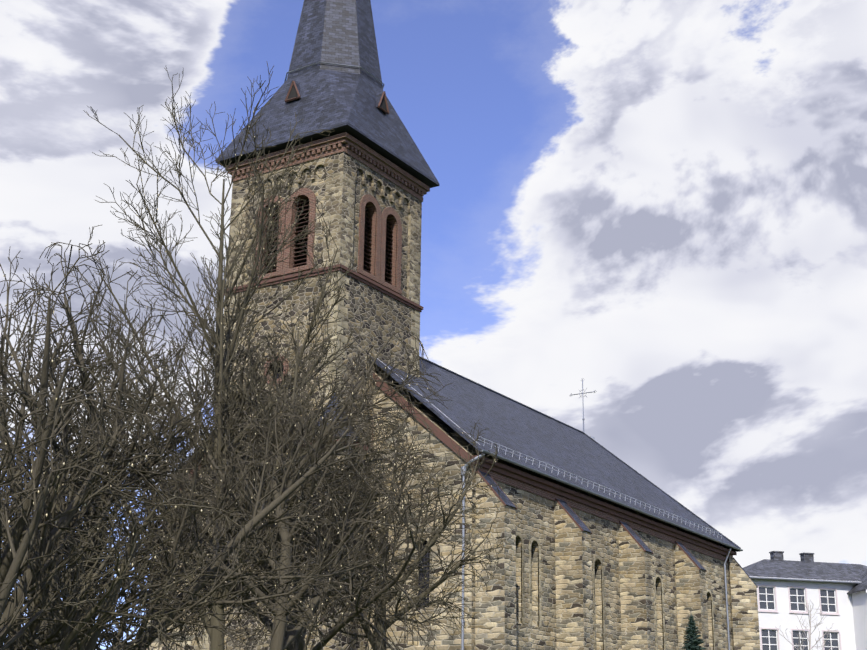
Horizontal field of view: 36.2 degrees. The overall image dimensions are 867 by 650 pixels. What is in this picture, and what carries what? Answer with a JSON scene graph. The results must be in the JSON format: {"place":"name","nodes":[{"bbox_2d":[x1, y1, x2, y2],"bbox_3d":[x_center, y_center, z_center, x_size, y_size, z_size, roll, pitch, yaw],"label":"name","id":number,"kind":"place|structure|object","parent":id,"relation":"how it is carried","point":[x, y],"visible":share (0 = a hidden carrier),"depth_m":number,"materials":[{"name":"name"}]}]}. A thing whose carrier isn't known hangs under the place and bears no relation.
{"place":"outdoors","nodes":[
{"label":"outdoors","id":0,"kind":"place"},
{"bbox_2d":[316,393,356,437],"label":"stair turret roof","id":1,"kind":"structure","parent":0,"point":[328,410],"depth_m":55.21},
{"bbox_2d":[310,436,367,451],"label":"stair turret cornice","id":2,"kind":"structure","parent":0,"point":[354,446],"depth_m":55.00,"materials":[{"name":"brown stone"}]},
{"bbox_2d":[256,414,511,649],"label":"bare tree","id":3,"kind":"object","parent":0,"point":[427,548],"visible":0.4,"depth_m":26.29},
{"bbox_2d":[0,0,866,649],"label":"sky","id":4,"kind":"structure","parent":0,"point":[660,206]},
{"bbox_3d":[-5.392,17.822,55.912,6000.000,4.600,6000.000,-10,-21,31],"label":"terrain","id":5,"kind":"structure","parent":0,"visible":0},
{"bbox_2d":[0,362,199,649],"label":"tree","id":6,"kind":"object","parent":5,"relation":"on","point":[13,561],"visible":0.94,"depth_m":11.22,"materials":[{"name":"brown plant"}]},
{"bbox_2d":[0,249,202,644],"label":"tree","id":7,"kind":"object","parent":5,"relation":"on","point":[21,409],"visible":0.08,"depth_m":19.10,"materials":[{"name":"brown plant"}]},
{"bbox_2d":[0,437,244,649],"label":"tree","id":8,"kind":"object","parent":5,"relation":"on","point":[70,634],"visible":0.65,"depth_m":12.08,"materials":[{"name":"brown plant"}]},
{"bbox_2d":[0,240,407,649],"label":"bare tree","id":9,"kind":"object","parent":5,"relation":"on","point":[47,370],"visible":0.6,"depth_m":14.93,"materials":[{"name":"brown plant"}]},
{"bbox_2d":[65,63,377,649],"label":"bare tree","id":10,"kind":"object","parent":5,"relation":"on","point":[213,339],"visible":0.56,"depth_m":22.23,"materials":[{"name":"brown plant"}]},
{"bbox_2d":[38,329,461,649],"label":"tree","id":11,"kind":"object","parent":5,"relation":"on","point":[279,641],"visible":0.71,"depth_m":19.11,"materials":[{"name":"brown plant"}]},
{"bbox_2d":[61,320,441,649],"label":"tree","id":12,"kind":"object","parent":5,"relation":"on","point":[297,643],"visible":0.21,"depth_m":24.13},
{"bbox_2d":[202,271,418,649],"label":"tower shaft","id":13,"kind":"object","parent":5,"relation":"on","point":[382,317],"visible":0.08,"depth_m":58.69,"materials":[{"name":"beige stone"}]},
{"bbox_2d":[201,271,419,649],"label":"tower quoins","id":14,"kind":"object","parent":13,"relation":"attached to","point":[342,324],"visible":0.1,"depth_m":57.37,"materials":[{"name":"beige stone"}]},
{"bbox_2d":[263,355,373,574],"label":"brick tower trim","id":15,"kind":"structure","parent":13,"relation":"attached to","point":[284,363],"depth_m":57.99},
{"bbox_2d":[224,264,422,311],"bbox_3d":[-5.126,-1.119,62.106,6.740,0.260,6.740,-10,-21,31],"label":"string course","id":16,"kind":"object","parent":13,"relation":"on","point":[382,289],"visible":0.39,"depth_m":59.61,"materials":[{"name":"brown stone"}]},
{"bbox_2d":[244,177,407,297],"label":"wall","id":17,"kind":"structure","parent":13,"relation":"on","point":[317,187],"depth_m":60.84,"materials":[{"name":"beige stone"}]},
{"bbox_2d":[226,171,421,304],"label":"corner pilasters","id":18,"kind":"object","parent":17,"relation":"attached to","point":[339,197],"visible":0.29,"depth_m":59.46,"materials":[{"name":"beige stone"}]},
{"bbox_2d":[232,152,421,218],"bbox_3d":[-5.059,-5.962,63.689,6.500,0.950,6.500,-10,-21,31],"label":"arched frieze","id":19,"kind":"object","parent":17,"relation":"attached to","point":[378,184],"visible":0.4,"depth_m":61.32,"materials":[{"name":"beige stone"}]},
{"bbox_2d":[254,188,401,294],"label":"belfry brick surrounds","id":20,"kind":"object","parent":17,"relation":"attached to","point":[378,225],"visible":0.54,"depth_m":60.70,"materials":[{"name":"brown stone"}]},
{"bbox_2d":[265,200,391,283],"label":"louvers","id":21,"kind":"object","parent":20,"relation":"in","point":[307,241],"visible":0.21,"depth_m":60.55,"materials":[{"name":"brown wood"}]},
{"bbox_2d":[226,132,429,201],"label":"tower cornice","id":22,"kind":"structure","parent":17,"relation":"on","point":[376,160],"depth_m":61.38,"materials":[{"name":"brown stone"}]},
{"bbox_2d":[215,0,439,187],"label":"spire roof","id":23,"kind":"structure","parent":22,"relation":"on","point":[338,99],"depth_m":63.21,"materials":[{"name":"grey stone"}]},
{"bbox_2d":[284,62,384,87],"bbox_3d":[-4.978,-11.727,65.574,4.837,0.060,4.837,-10,-21,31],"label":"roof flashing","id":24,"kind":"object","parent":23,"relation":"attached to","point":[333,64],"visible":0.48,"depth_m":63.55,"materials":[{"name":"grey metal"}]},
{"bbox_2d":[285,81,388,114],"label":"tower dormer frames","id":25,"kind":"structure","parent":23,"relation":"attached to","point":[298,94],"depth_m":62.70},
{"bbox_2d":[287,80,386,113],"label":"dormer roofs","id":26,"kind":"structure","parent":25,"relation":"on","point":[378,96],"depth_m":63.36,"materials":[{"name":"grey stone"}]},
{"bbox_2d":[236,143,419,194],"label":"dentils","id":27,"kind":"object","parent":22,"relation":"attached to","point":[317,153],"depth_m":60.73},
{"bbox_2d":[267,199,388,281],"bbox_3d":[-5.096,-3.324,62.827,5.260,3.800,5.260,-10,-21,31],"label":"window opening","id":28,"kind":"object","parent":17,"relation":"in","point":[365,238],"visible":0.03,"depth_m":60.86,"materials":[{"name":"brown wood"}]},
{"bbox_2d":[303,444,355,649],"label":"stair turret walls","id":29,"kind":"structure","parent":5,"relation":"on","point":[330,643],"depth_m":52.22,"materials":[{"name":"beige stone"}]},
{"bbox_2d":[161,373,732,649],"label":"nave walls","id":30,"kind":"structure","parent":5,"relation":"on","point":[535,515],"depth_m":58.23,"materials":[{"name":"beige stone"}]},
{"bbox_2d":[180,373,472,489],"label":"gable trim","id":31,"kind":"structure","parent":30,"relation":"on","point":[443,437],"depth_m":56.33,"materials":[{"name":"brown stone"}]},
{"bbox_2d":[418,541,429,607],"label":"narrow window","id":32,"kind":"structure","parent":30,"relation":"in","point":[427,555],"depth_m":55.14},
{"bbox_2d":[146,473,759,649],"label":"buttresses","id":33,"kind":"structure","parent":30,"relation":"attached to","point":[495,614],"depth_m":59.66,"materials":[{"name":"beige stone"}]},
{"bbox_2d":[161,469,706,571],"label":"buttress caps","id":34,"kind":"object","parent":33,"relation":"on","point":[559,503],"visible":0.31,"depth_m":60.50,"materials":[{"name":"grey stone"}]},
{"bbox_2d":[478,470,757,587],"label":"buttress caps","id":35,"kind":"object","parent":33,"relation":"on","point":[503,496],"visible":0.29,"depth_m":60.69,"materials":[{"name":"grey stone"}]},
{"bbox_2d":[187,359,739,551],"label":"nave roof","id":36,"kind":"structure","parent":30,"relation":"on","point":[508,423],"depth_m":68.28,"materials":[{"name":"grey stone"}]},
{"bbox_2d":[377,358,721,538],"bbox_3d":[2.356,7.982,71.601,17.105,4.599,28.599,-10,-21,31],"label":"snow guard","id":37,"kind":"object","parent":36,"relation":"on","point":[578,476],"visible":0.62,"depth_m":63.12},
{"bbox_2d":[419,356,740,548],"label":"roof ridge","id":38,"kind":"structure","parent":36,"relation":"on","point":[461,376],"depth_m":79.89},
{"bbox_2d":[570,378,596,431],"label":"roof cross","id":39,"kind":"object","parent":38,"relation":"on","point":[582,393],"visible":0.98,"depth_m":84.58,"materials":[{"name":"grey metal"}]},
{"bbox_2d":[472,464,728,562],"bbox_3d":[2.628,11.299,71.193,16.740,0.330,30.260,-10,-21,31],"label":"nave frieze","id":40,"kind":"object","parent":30,"relation":"attached to","point":[498,477],"visible":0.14,"depth_m":63.98,"materials":[{"name":"brown stone"}]},
{"bbox_2d":[461,450,742,649],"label":"gutter and downspouts","id":41,"kind":"object","parent":30,"relation":"attached to","point":[465,466],"visible":0.67,"depth_m":60.42,"materials":[{"name":"grey metal"}]},
{"bbox_2d":[472,455,736,556],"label":"nave cornice","id":42,"kind":"structure","parent":30,"relation":"attached to","point":[522,476],"depth_m":63.90,"materials":[{"name":"brown stone"}]},
{"bbox_2d":[516,531,714,649],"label":"arched window surrounds","id":43,"kind":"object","parent":30,"relation":"attached to","point":[532,539],"depth_m":62.11,"materials":[{"name":"beige stone"}]},
{"bbox_2d":[681,614,705,649],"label":"conifer tree","id":44,"kind":"object","parent":5,"relation":"on","point":[692,642],"visible":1,"depth_m":59.76,"materials":[{"name":"green plant"}]},
{"bbox_2d":[776,598,836,649],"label":"bare tree","id":45,"kind":"object","parent":5,"relation":"on","point":[809,639],"visible":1,"depth_m":89.22,"materials":[{"name":"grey plant"}]},
{"bbox_2d":[752,579,866,649],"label":"house walls","id":46,"kind":"structure","parent":5,"relation":"on","point":[850,622],"depth_m":101.52,"materials":[{"name":"white paint"}]},
{"bbox_2d":[759,587,838,649],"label":"window muntins","id":47,"kind":"object","parent":46,"relation":"in","point":[801,607],"depth_m":101.33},
{"bbox_2d":[757,585,841,649],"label":"window frames","id":48,"kind":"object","parent":46,"relation":"attached to","point":[797,612],"visible":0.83,"depth_m":101.28,"materials":[{"name":"white"}]},
{"bbox_2d":[759,586,839,649],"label":"window panes","id":49,"kind":"structure","parent":46,"relation":"in","point":[797,602],"depth_m":101.35,"materials":[{"name":"glass"}]},
{"bbox_2d":[743,559,866,593],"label":"building roof","id":50,"kind":"structure","parent":46,"relation":"on","point":[814,570],"depth_m":104.21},
{"bbox_2d":[769,551,813,562],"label":"chimneys","id":51,"kind":"object","parent":50,"relation":"on","point":[778,556],"visible":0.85,"depth_m":107.06,"materials":[{"name":"grey concrete"}]},
{"bbox_2d":[749,576,860,583],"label":"roof gutter","id":52,"kind":"object","parent":50,"relation":"attached to","point":[805,580],"visible":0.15,"depth_m":101.63,"materials":[{"name":"grey metal"}]},
{"bbox_2d":[750,576,866,592],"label":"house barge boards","id":53,"kind":"object","parent":46,"relation":"attached to","point":[811,579],"visible":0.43,"depth_m":101.54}
]}

